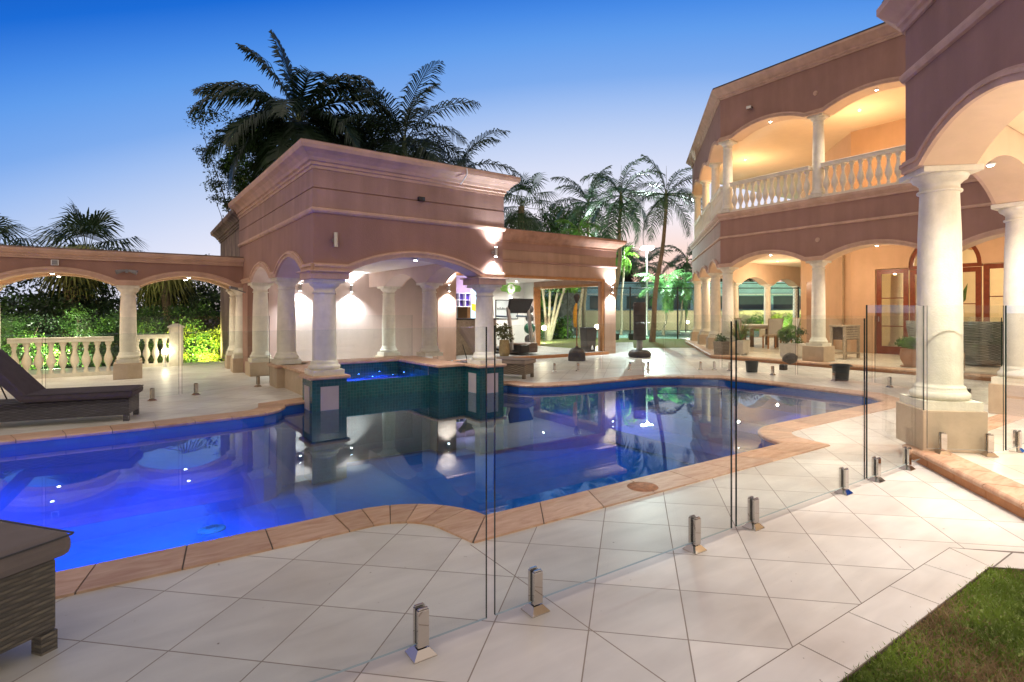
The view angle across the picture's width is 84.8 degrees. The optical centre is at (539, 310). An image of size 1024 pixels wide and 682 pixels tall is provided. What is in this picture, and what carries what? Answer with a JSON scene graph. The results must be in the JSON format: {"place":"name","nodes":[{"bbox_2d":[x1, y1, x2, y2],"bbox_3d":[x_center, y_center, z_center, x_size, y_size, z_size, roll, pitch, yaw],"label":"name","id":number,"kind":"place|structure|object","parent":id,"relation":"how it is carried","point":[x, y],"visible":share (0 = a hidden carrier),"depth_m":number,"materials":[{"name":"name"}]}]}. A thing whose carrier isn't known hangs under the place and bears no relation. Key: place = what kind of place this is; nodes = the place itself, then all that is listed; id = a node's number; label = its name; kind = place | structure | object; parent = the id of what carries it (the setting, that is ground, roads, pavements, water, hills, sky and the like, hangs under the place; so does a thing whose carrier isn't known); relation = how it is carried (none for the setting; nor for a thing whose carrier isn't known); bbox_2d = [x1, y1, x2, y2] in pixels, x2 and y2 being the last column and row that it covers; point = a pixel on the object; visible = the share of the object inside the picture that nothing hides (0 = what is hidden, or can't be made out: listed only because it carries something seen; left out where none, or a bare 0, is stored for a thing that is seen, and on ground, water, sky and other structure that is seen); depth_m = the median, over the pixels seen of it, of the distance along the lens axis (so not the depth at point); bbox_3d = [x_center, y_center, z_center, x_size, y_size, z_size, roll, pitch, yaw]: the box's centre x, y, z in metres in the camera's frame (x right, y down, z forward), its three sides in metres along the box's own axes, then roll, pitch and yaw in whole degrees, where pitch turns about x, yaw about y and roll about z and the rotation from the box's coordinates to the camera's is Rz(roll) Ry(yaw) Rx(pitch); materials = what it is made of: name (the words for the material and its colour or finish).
{"place":"outdoors","nodes":[
{"label":"outdoors","id":0,"kind":"place"},
{"bbox_2d":[210,209,239,359],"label":"pool house","id":1,"kind":"structure","parent":0,"point":[225,231],"depth_m":14.39,"materials":[{"name":"paint"}]},
{"bbox_2d":[2,328,691,366],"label":"lawn","id":2,"kind":"structure","parent":0,"point":[657,343],"depth_m":22.03,"materials":[{"name":"green plant"}]},
{"bbox_2d":[0,292,40,320],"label":"tree","id":3,"kind":"object","parent":2,"relation":"on","point":[9,307],"visible":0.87,"depth_m":15.74,"materials":[{"name":"green plant"}]},
{"bbox_2d":[0,213,45,284],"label":"fan palm","id":4,"kind":"object","parent":2,"relation":"on","point":[6,231],"visible":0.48,"depth_m":21.14,"materials":[{"name":"green plant"}]},
{"bbox_2d":[0,311,60,368],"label":"shrub","id":5,"kind":"object","parent":2,"relation":"on","point":[9,327],"visible":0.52,"depth_m":12.82,"materials":[{"name":"green plant"}]},
{"bbox_2d":[19,245,114,367],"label":"fan palm","id":6,"kind":"object","parent":2,"relation":"on","point":[66,281],"visible":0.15,"depth_m":16.88,"materials":[{"name":"green plant"}]},
{"bbox_2d":[0,276,160,368],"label":"tree","id":7,"kind":"object","parent":2,"relation":"on","point":[57,305],"visible":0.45,"depth_m":16.74,"materials":[{"name":"green plant"}]},
{"bbox_2d":[23,303,142,369],"bbox_3d":[-11.154,0.826,13.589,2.056,2.030,2.207,0,0,42],"label":"shrub","id":8,"kind":"object","parent":2,"relation":"on","point":[80,325],"visible":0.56,"depth_m":13.61,"materials":[{"name":"green plant"}]},
{"bbox_2d":[19,196,148,347],"bbox_3d":[-16.113,-0.597,20.098,4.091,6.805,3.803,0,0,-36],"label":"fan palm","id":9,"kind":"object","parent":2,"relation":"on","point":[93,226],"visible":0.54,"depth_m":19.76,"materials":[{"name":"green plant"}]},
{"bbox_2d":[0,289,219,327],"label":"distant trees","id":10,"kind":"object","parent":2,"relation":"on","point":[116,309],"visible":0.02,"depth_m":64.97,"materials":[{"name":"green plant"}]},
{"bbox_2d":[88,311,173,366],"bbox_3d":[-11.002,0.856,15.083,1.595,1.763,1.833,0,0,14],"label":"shrub","id":11,"kind":"object","parent":2,"relation":"on","point":[141,347],"visible":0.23,"depth_m":15.14,"materials":[{"name":"green plant"}]},
{"bbox_2d":[86,254,219,362],"bbox_3d":[-12.240,0.418,19.221,3.213,4.819,4.771,0,0,31],"label":"tree","id":12,"kind":"object","parent":2,"relation":"on","point":[200,287],"visible":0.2,"depth_m":18.98,"materials":[{"name":"green plant"}]},
{"bbox_2d":[118,279,211,362],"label":"fan palm","id":13,"kind":"object","parent":2,"relation":"on","point":[166,286],"visible":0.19,"depth_m":17.74,"materials":[{"name":"green plant"}]},
{"bbox_2d":[137,295,219,362],"bbox_3d":[-10.632,0.533,16.743,3.023,2.102,1.657,0,0,-36],"label":"shrub","id":14,"kind":"object","parent":2,"relation":"on","point":[175,311],"visible":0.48,"depth_m":16.70,"materials":[{"name":"green plant"}]},
{"bbox_2d":[152,316,223,362],"bbox_3d":[-9.491,1.005,15.651,2.290,1.756,1.652,0,0,-36],"label":"shrub","id":15,"kind":"object","parent":2,"relation":"on","point":[204,355],"visible":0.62,"depth_m":15.45,"materials":[{"name":"green plant"}]},
{"bbox_2d":[195,285,219,321],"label":"tree","id":16,"kind":"object","parent":2,"relation":"on","point":[213,300],"visible":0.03,"depth_m":17.66,"materials":[{"name":"green plant"}]},
{"bbox_2d":[184,108,295,219],"bbox_3d":[-12.127,-3.094,23.750,4.490,11.794,3.780,0,0,-9],"label":"tree","id":17,"kind":"object","parent":2,"relation":"on","point":[238,187],"visible":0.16,"depth_m":22.78,"materials":[{"name":"green plant"}]},
{"bbox_2d":[188,29,392,193],"bbox_3d":[-9.564,-4.142,22.079,7.286,13.903,7.011,0,0,-36],"label":"palm tree","id":18,"kind":"object","parent":2,"relation":"on","point":[293,131],"visible":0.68,"depth_m":21.23,"materials":[{"name":"green plant"}]},
{"bbox_2d":[186,104,437,186],"bbox_3d":[-9.196,-3.206,24.478,10.769,12.061,5.440,0,0,-36],"label":"tree","id":19,"kind":"object","parent":2,"relation":"on","point":[376,133],"visible":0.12,"depth_m":22.93,"materials":[{"name":"green plant"}]},
{"bbox_2d":[323,60,480,168],"bbox_3d":[-5.827,-3.730,24.046,7.259,13.071,6.364,0,0,-36],"label":"palm tree","id":20,"kind":"object","parent":2,"relation":"on","point":[404,148],"visible":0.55,"depth_m":23.18,"materials":[{"name":"green plant"}]},
{"bbox_2d":[415,128,522,178],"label":"palm tree","id":21,"kind":"object","parent":2,"relation":"on","point":[475,146],"visible":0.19,"depth_m":26.09,"materials":[{"name":"green plant"}]},
{"bbox_2d":[503,171,558,231],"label":"fan palm","id":22,"kind":"object","parent":2,"relation":"on","point":[523,219],"visible":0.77,"depth_m":25.81,"materials":[{"name":"green plant"}]},
{"bbox_2d":[541,287,580,340],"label":"pale tree","id":23,"kind":"object","parent":2,"relation":"on","point":[549,331],"visible":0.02,"depth_m":24.98,"materials":[{"name":"beige plant"}]},
{"bbox_2d":[550,313,575,338],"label":"shrub","id":24,"kind":"object","parent":2,"relation":"on","point":[560,331],"visible":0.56,"depth_m":26.79,"materials":[{"name":"green plant"}]},
{"bbox_2d":[554,214,602,337],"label":"palm tree","id":25,"kind":"object","parent":2,"relation":"on","point":[578,231],"visible":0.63,"depth_m":26.96,"materials":[{"name":"green plant"}]},
{"bbox_2d":[580,158,666,297],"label":"palm tree","id":26,"kind":"object","parent":2,"relation":"on","point":[620,204],"visible":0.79,"depth_m":26.93,"materials":[{"name":"green plant"}]},
{"bbox_2d":[616,241,643,281],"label":"fan palm","id":27,"kind":"object","parent":2,"relation":"on","point":[628,277],"visible":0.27,"depth_m":44.43,"materials":[{"name":"green plant"}]},
{"bbox_2d":[625,154,701,341],"bbox_3d":[5.590,-2.709,23.988,3.859,8.097,4.129,0,0,7],"label":"palm tree","id":28,"kind":"object","parent":2,"relation":"on","point":[664,200],"visible":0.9,"depth_m":24.03,"materials":[{"name":"green plant"}]},
{"bbox_2d":[662,243,691,281],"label":"palm tree","id":29,"kind":"object","parent":2,"relation":"on","point":[686,266],"visible":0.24,"depth_m":41.96,"materials":[{"name":"green plant"}]},
{"bbox_2d":[0,0,883,312],"label":"sky","id":30,"kind":"structure","parent":0,"point":[96,96],"materials":[{"name":"blue"}]},
{"bbox_2d":[0,338,1023,681],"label":"pool deck","id":31,"kind":"structure","parent":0,"point":[738,602],"depth_m":2.71,"materials":[{"name":"tile"}]},
{"bbox_2d":[0,519,73,655],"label":"sun lounger","id":32,"kind":"object","parent":31,"relation":"on","point":[29,553],"visible":1,"depth_m":2.09,"materials":[{"name":"wicker"}]},
{"bbox_2d":[7,336,113,378],"bbox_3d":[-10.377,0.910,10.368,3.980,0.780,0.177,0,0,-36],"label":"garden balustrade","id":33,"kind":"object","parent":31,"relation":"on","point":[26,361],"visible":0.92,"depth_m":11.03,"materials":[{"name":"beige stone"}]},
{"bbox_2d":[0,349,143,421],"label":"sun lounger","id":34,"kind":"object","parent":31,"relation":"on","point":[34,399],"visible":1,"depth_m":6.41,"materials":[{"name":"brown wicker"}]},
{"bbox_2d":[45,317,176,400],"bbox_3d":[-5.809,0.693,7.728,0.092,1.215,1.614,0,0,28],"label":"glass fence panel","id":35,"kind":"object","parent":31,"relation":"on","point":[152,393],"visible":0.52,"depth_m":8.03,"materials":[{"name":"glass"}]},
{"bbox_2d":[0,245,243,379],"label":"garden arcade","id":36,"kind":"object","parent":31,"relation":"on","point":[19,263],"visible":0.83,"depth_m":10.76,"materials":[{"name":"paint"}]},
{"bbox_2d":[137,323,184,366],"bbox_3d":[-8.959,0.800,13.190,1.010,1.000,0.340,0,0,-36],"label":"garden balustrade","id":37,"kind":"object","parent":31,"relation":"on","point":[175,335],"visible":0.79,"depth_m":13.21,"materials":[{"name":"beige stone"}]},
{"bbox_2d":[184,316,269,395],"bbox_3d":[-5.072,0.693,9.146,0.092,1.215,1.494,0,0,27],"label":"glass fence panel","id":38,"kind":"object","parent":31,"relation":"on","point":[197,393],"visible":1,"depth_m":9.59,"materials":[{"name":"glass"}]},
{"bbox_2d":[26,327,486,681],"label":"glass fence panel","id":39,"kind":"object","parent":31,"relation":"on","point":[420,649],"visible":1,"depth_m":2.11,"materials":[{"name":"glass"}]},
{"bbox_2d":[10,383,654,594],"bbox_3d":[-1.549,1.312,6.189,14.272,0.036,6.343,0,0,-36],"label":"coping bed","id":40,"kind":"object","parent":31,"relation":"on","point":[346,527],"visible":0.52,"depth_m":3.30,"materials":[{"name":"stone"}]},
{"bbox_2d":[0,375,899,598],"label":"pool coping","id":41,"kind":"object","parent":40,"relation":"on","point":[463,523],"visible":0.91,"depth_m":3.63,"materials":[{"name":"stone"}]},
{"bbox_2d":[627,482,658,491],"bbox_3d":[0.753,1.286,4.104,0.230,0.004,0.230,0,0,-36],"label":"skimmer lid","id":42,"kind":"object","parent":41,"relation":"on","point":[643,486],"visible":1,"depth_m":4.10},
{"bbox_2d":[228,138,520,483],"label":"pavilion","id":43,"kind":"structure","parent":31,"relation":"on","point":[297,204],"depth_m":9.25,"materials":[{"name":"paint"}]},
{"bbox_2d":[0,379,877,571],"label":"pool basin","id":44,"kind":"object","parent":31,"relation":"in","point":[108,497],"visible":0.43,"depth_m":7.10,"materials":[{"name":"tile"}]},
{"bbox_2d":[197,524,225,534],"bbox_3d":[-3.651,2.421,6.240,0.280,0.034,0.280,0,0,-36],"label":"pool light","id":45,"kind":"object","parent":44,"relation":"on","point":[211,529],"visible":1,"depth_m":6.20,"materials":[{"name":"blue plastic"}]},
{"bbox_2d":[282,356,464,462],"bbox_3d":[-2.986,1.657,9.848,2.650,1.486,2.180,0,0,-38],"label":"spa","id":46,"kind":"object","parent":44,"relation":"on","point":[396,405],"visible":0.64,"depth_m":9.51,"materials":[{"name":"teal tile"}]},
{"bbox_2d":[608,393,833,463],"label":"pool steps","id":47,"kind":"structure","parent":44,"relation":"on","point":[691,428],"depth_m":9.62,"materials":[{"name":"tile"}]},
{"bbox_2d":[454,327,536,378],"bbox_3d":[-0.937,0.816,11.190,1.709,0.968,0.504,0,0,24],"label":"sun lounger","id":48,"kind":"object","parent":31,"relation":"on","point":[523,367],"visible":0.55,"depth_m":10.90,"materials":[{"name":"brown wicker"}]},
{"bbox_2d":[422,228,626,360],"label":"gym building","id":49,"kind":"structure","parent":31,"relation":"on","point":[535,263],"depth_m":16.16,"materials":[{"name":"paint"}]},
{"bbox_2d":[456,293,471,306],"bbox_3d":[-2.373,-0.330,16.830,0.620,0.420,0.240,0,0,-36],"label":"window","id":50,"kind":"structure","parent":49,"relation":"attached to","point":[463,299],"depth_m":16.87,"materials":[{"name":"white paint"}]},
{"bbox_2d":[458,307,470,317],"bbox_3d":[-2.286,0.210,19.185,0.800,2.020,0.670,0,0,-36],"label":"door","id":51,"kind":"structure","parent":49,"relation":"in","point":[463,312],"depth_m":18.84,"materials":[{"name":"brown wood"}]},
{"bbox_2d":[495,322,514,355],"bbox_3d":[-0.934,0.759,15.177,0.621,0.921,0.463,0,0,-36],"label":"potted plant","id":52,"kind":"object","parent":49,"relation":"on","point":[504,347],"visible":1,"depth_m":15.08,"materials":[{"name":"green plant"}]},
{"bbox_2d":[495,300,517,318],"bbox_3d":[-1.194,-0.050,20.366,0.950,0.700,0.037,0,0,-36],"label":"poster","id":53,"kind":"object","parent":49,"relation":"attached to","point":[500,306],"visible":0.46,"depth_m":20.24,"materials":[{"name":"white paper"}]},
{"bbox_2d":[500,283,520,293],"bbox_3d":[-1.051,-0.820,20.467,0.920,0.397,0.039,0,0,-36],"label":"ceiling light","id":54,"kind":"object","parent":49,"relation":"attached to","point":[510,288],"visible":1,"depth_m":20.45,"materials":[{"name":"white paint"}]},
{"bbox_2d":[496,298,537,353],"bbox_3d":[-0.830,0.413,16.236,0.873,1.527,1.705,0,0,-43],"label":"treadmill","id":55,"kind":"object","parent":49,"relation":"on","point":[515,305],"visible":0.86,"depth_m":15.80,"materials":[{"name":"black plastic"}]},
{"bbox_2d":[524,300,535,341],"bbox_3d":[-0.325,0.410,18.700,0.395,1.625,0.395,0,0,9],"label":"ball rack","id":56,"kind":"object","parent":49,"relation":"on","point":[526,330],"visible":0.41,"depth_m":18.61,"materials":[{"name":"metal"}]},
{"bbox_2d":[579,327,596,351],"bbox_3d":[1.472,0.855,16.817,0.430,0.730,0.424,0,0,-36],"label":"dark bin","id":57,"kind":"object","parent":49,"relation":"on","point":[588,338],"visible":0.95,"depth_m":16.71,"materials":[{"name":"plastic"}]},
{"bbox_2d":[568,294,585,360],"bbox_3d":[0.971,0.427,14.648,0.460,1.745,0.460,0,0,-36],"label":"speed ball stand","id":58,"kind":"object","parent":31,"relation":"on","point":[576,353],"visible":1,"depth_m":14.50,"materials":[{"name":"metal"}]},
{"bbox_2d":[494,321,731,617],"bbox_3d":[0.461,0.680,2.776,1.590,1.240,0.092,0,0,-36],"label":"glass fence panel","id":59,"kind":"object","parent":31,"relation":"on","point":[534,607],"visible":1,"depth_m":2.52,"materials":[{"name":"glass"}]},
{"bbox_2d":[628,302,650,357],"bbox_3d":[2.815,0.530,15.782,0.650,1.540,0.650,0,0,-36],"label":"punching bag","id":60,"kind":"object","parent":31,"relation":"on","point":[639,323],"visible":1,"depth_m":15.63,"materials":[{"name":"leather"}]},
{"bbox_2d":[566,287,800,338],"bbox_3d":[7.350,0.090,26.000,12.300,2.420,0.069,0,0,0],"label":"court fence","id":61,"kind":"object","parent":31,"relation":"on","point":[630,304],"visible":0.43,"depth_m":26.00,"materials":[{"name":"metal"}]},
{"bbox_2d":[735,318,864,531],"bbox_3d":[1.783,0.677,3.721,1.570,1.245,0.092,0,0,-36],"label":"glass fence panel","id":62,"kind":"object","parent":31,"relation":"on","point":[752,524],"visible":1,"depth_m":3.35,"materials":[{"name":"glass"}]},
{"bbox_2d":[685,342,990,380],"bbox_3d":[10.330,1.275,20.779,9.608,0.090,26.646,0,0,17],"label":"patio riser","id":63,"kind":"object","parent":31,"relation":"on","point":[879,370],"visible":0.33,"depth_m":12.84,"materials":[{"name":"stone"}]},
{"bbox_2d":[684,337,997,377],"bbox_3d":[10.390,1.216,20.765,9.816,0.045,26.697,0,0,17],"label":"patio coping","id":64,"kind":"object","parent":63,"relation":"on","point":[709,352],"visible":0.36,"depth_m":13.06,"materials":[{"name":"stone"}]},
{"bbox_2d":[713,333,729,354],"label":"potted plant","id":65,"kind":"object","parent":64,"relation":"on","point":[721,347],"visible":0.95,"depth_m":15.25,"materials":[{"name":"green plant"}]},
{"bbox_2d":[829,363,852,380],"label":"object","id":66,"kind":"object","parent":31,"relation":"on","point":[842,371],"visible":0.94,"depth_m":10.39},
{"bbox_2d":[737,547,1023,681],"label":"lawn border","id":67,"kind":"object","parent":31,"relation":"on","point":[848,640],"visible":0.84,"depth_m":2.34,"materials":[{"name":"tile"}]},
{"bbox_2d":[866,305,923,482],"bbox_3d":[2.867,0.627,4.497,1.025,1.345,0.092,0,0,-36],"label":"glass fence panel","id":68,"kind":"object","parent":31,"relation":"on","point":[876,466],"visible":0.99,"depth_m":4.27,"materials":[{"name":"glass"}]},
{"bbox_2d":[912,453,1023,518],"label":"portico riser","id":69,"kind":"object","parent":31,"relation":"on","point":[1003,503],"visible":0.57,"depth_m":4.02,"materials":[{"name":"stone"}]},
{"bbox_2d":[902,414,1023,508],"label":"portico coping","id":70,"kind":"object","parent":69,"relation":"on","point":[1011,491],"visible":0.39,"depth_m":4.17,"materials":[{"name":"stone"}]},
{"bbox_2d":[951,418,1023,484],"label":"portico floor","id":71,"kind":"structure","parent":69,"relation":"on","point":[1008,464],"depth_m":4.59,"materials":[{"name":"tile"}]},
{"bbox_2d":[876,0,1023,452],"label":"portico","id":72,"kind":"structure","parent":71,"relation":"on","point":[961,78],"depth_m":4.83,"materials":[{"name":"paint"}]},
{"bbox_2d":[932,305,1003,457],"bbox_3d":[3.542,0.578,4.669,0.573,1.245,0.092,0,0,9],"label":"glass fence panel","id":73,"kind":"object","parent":71,"relation":"on","point":[989,443],"visible":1,"depth_m":4.63,"materials":[{"name":"glass"}]},
{"bbox_2d":[1005,305,1023,452],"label":"glass fence panel","id":74,"kind":"object","parent":71,"relation":"on","point":[1017,441],"visible":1,"depth_m":4.64,"materials":[{"name":"glass"}]},
{"bbox_2d":[570,330,758,338],"bbox_3d":[18.214,1.312,34.508,47.164,0.001,17.984,0,0,-20],"label":"court surface","id":75,"kind":"object","parent":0,"point":[683,334],"visible":0.2,"depth_m":31.18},
{"bbox_2d":[527,200,607,290],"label":"tree","id":76,"kind":"object","parent":75,"relation":"on","point":[555,229],"visible":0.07,"depth_m":33.24,"materials":[{"name":"green plant"}]},
{"bbox_2d":[557,293,580,335],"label":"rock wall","id":77,"kind":"structure","parent":75,"relation":"on","point":[562,310],"depth_m":29.35,"materials":[{"name":"grey stone"}]},
{"bbox_2d":[548,165,638,326],"bbox_3d":[2.551,-3.324,30.202,4.608,9.256,4.617,0,0,-36],"label":"palm tree","id":78,"kind":"object","parent":75,"relation":"on","point":[589,195],"visible":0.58,"depth_m":29.87,"materials":[{"name":"green plant"}]},
{"bbox_2d":[616,245,637,334],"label":"palm tree","id":79,"kind":"object","parent":75,"relation":"on","point":[624,265],"visible":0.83,"depth_m":30.00,"materials":[{"name":"green plant"}]},
{"bbox_2d":[640,246,653,334],"bbox_3d":[5.734,-1.030,30.000,0.680,4.860,0.320,0,0,0],"label":"court light","id":80,"kind":"object","parent":75,"relation":"on","point":[646,248],"visible":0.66,"depth_m":29.95,"materials":[{"name":"white metal"}]},
{"bbox_2d":[618,247,680,302],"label":"palm tree","id":81,"kind":"object","parent":75,"relation":"on","point":[642,260],"visible":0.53,"depth_m":38.12,"materials":[{"name":"green plant"}]},
{"bbox_2d":[633,269,701,334],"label":"palm tree","id":82,"kind":"object","parent":75,"relation":"on","point":[662,285],"visible":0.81,"depth_m":29.80,"materials":[{"name":"green plant"}]},
{"bbox_2d":[541,283,800,331],"bbox_3d":[9.483,-0.230,34.500,21.034,3.060,0.069,0,0,0],"label":"court fence","id":83,"kind":"object","parent":75,"relation":"on","point":[692,298],"visible":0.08,"depth_m":34.50,"materials":[{"name":"metal"}]},
{"bbox_2d":[545,282,800,309],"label":"neighbour building","id":84,"kind":"structure","parent":75,"relation":"on","point":[747,304],"depth_m":39.70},
{"bbox_2d":[739,296,763,308],"bbox_3d":[14.900,-0.600,39.660,1.900,0.900,0.060,0,0,0],"label":"window","id":85,"kind":"structure","parent":84,"relation":"in","point":[746,304],"depth_m":39.63,"materials":[{"name":"glass"}]},
{"bbox_2d":[773,296,800,308],"bbox_3d":[17.500,-0.600,39.660,1.900,0.900,0.060,0,0,0],"label":"window","id":86,"kind":"structure","parent":84,"relation":"in","point":[785,304],"depth_m":39.63,"materials":[{"name":"glass"}]},
{"bbox_2d":[551,310,800,329],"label":"block wall","id":87,"kind":"structure","parent":75,"relation":"on","point":[661,316],"depth_m":37.88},
{"bbox_2d":[660,272,701,334],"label":"palm tree","id":88,"kind":"object","parent":75,"relation":"on","point":[687,291],"visible":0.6,"depth_m":30.14,"materials":[{"name":"green plant"}]},
{"bbox_2d":[694,336,1002,374],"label":"house patio","id":89,"kind":"structure","parent":0,"point":[874,359],"depth_m":14.16,"materials":[{"name":"tile"}]},
{"bbox_2d":[715,315,762,354],"bbox_3d":[5.500,0.650,15.402,1.590,1.100,1.689,0,0,-36],"label":"potted plant","id":90,"kind":"object","parent":89,"relation":"on","point":[743,346],"visible":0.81,"depth_m":15.25,"materials":[{"name":"green plant"}]},
{"bbox_2d":[742,324,778,346],"bbox_3d":[7.580,0.835,19.313,1.000,0.730,1.500,0,0,9],"label":"dining table","id":91,"kind":"object","parent":89,"relation":"on","point":[759,326],"visible":0.44,"depth_m":18.68,"materials":[{"name":"brown wood"}]},
{"bbox_2d":[762,318,783,348],"bbox_3d":[7.419,0.718,17.859,0.491,0.964,0.535,0,0,-1],"label":"dining chair","id":92,"kind":"object","parent":89,"relation":"on","point":[775,325],"visible":0.77,"depth_m":17.67,"materials":[{"name":"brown wood"}]},
{"bbox_2d":[777,324,807,358],"bbox_3d":[6.474,0.758,14.364,0.798,0.884,0.775,0,0,-36],"label":"potted plant","id":93,"kind":"object","parent":89,"relation":"on","point":[786,346],"visible":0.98,"depth_m":14.25,"materials":[{"name":"green plant"}]},
{"bbox_2d":[829,325,860,359],"bbox_3d":[7.766,0.780,14.223,0.920,0.840,0.400,0,0,-38],"label":"serving cart","id":94,"kind":"object","parent":89,"relation":"on","point":[844,333],"visible":0.98,"depth_m":14.03,"materials":[{"name":"brown wood"}]},
{"bbox_2d":[686,22,1004,370],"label":"house","id":95,"kind":"structure","parent":89,"relation":"on","point":[824,154],"depth_m":14.89,"materials":[{"name":"paint"}]},
{"bbox_2d":[806,281,811,342],"bbox_3d":[9.719,0.075,20.105,0.060,2.250,0.760,0,0,9],"label":"door","id":96,"kind":"structure","parent":95,"relation":"in","point":[808,284],"depth_m":20.25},
{"bbox_2d":[877,268,908,354],"bbox_3d":[9.767,0.022,15.516,0.090,2.355,0.800,0,0,-36],"label":"door","id":97,"kind":"structure","parent":95,"relation":"in","point":[881,349],"depth_m":15.53,"materials":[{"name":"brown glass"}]},
{"bbox_2d":[910,270,916,320],"bbox_3d":[10.250,0.050,14.841,0.050,2.300,0.780,0,0,-36],"label":"door","id":98,"kind":"structure","parent":95,"relation":"in","point":[913,273],"depth_m":15.07,"materials":[{"name":"brown wood"}]},
{"bbox_2d":[963,266,981,321],"bbox_3d":[10.715,0.050,14.190,0.050,2.300,0.780,0,0,-36],"label":"door","id":99,"kind":"structure","parent":95,"relation":"in","point":[978,270],"depth_m":13.92,"materials":[{"name":"brown wood"}]},
{"bbox_2d":[983,263,1003,321],"bbox_3d":[11.198,0.022,13.515,0.050,2.355,0.800,0,0,-36],"label":"door","id":100,"kind":"structure","parent":95,"relation":"in","point":[986,267],"depth_m":13.76,"materials":[{"name":"brown wood"}]},
{"bbox_2d":[895,335,915,367],"bbox_3d":[7.977,0.858,12.029,0.672,0.684,0.620,0,0,-36],"label":"potted plant","id":101,"kind":"object","parent":89,"relation":"on","point":[907,353],"visible":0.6,"depth_m":11.93,"materials":[{"name":"green plant"}]},
{"bbox_2d":[906,321,915,348],"bbox_3d":[9.076,0.698,13.071,0.890,0.943,0.918,0,0,-26],"label":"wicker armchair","id":102,"kind":"object","parent":89,"relation":"on","point":[911,328],"visible":0.16,"depth_m":13.04,"materials":[{"name":"beige wicker"}]},
{"bbox_2d":[963,321,1002,365],"bbox_3d":[9.705,0.698,12.279,0.918,0.943,0.890,0,0,24],"label":"wicker armchair","id":103,"kind":"object","parent":89,"relation":"on","point":[981,343],"visible":0.75,"depth_m":11.98,"materials":[{"name":"grey wicker"}]},
{"bbox_2d":[843,564,1023,681],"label":"lawn","id":104,"kind":"structure","parent":0,"point":[944,651],"depth_m":2.18,"materials":[{"name":"green plant"}]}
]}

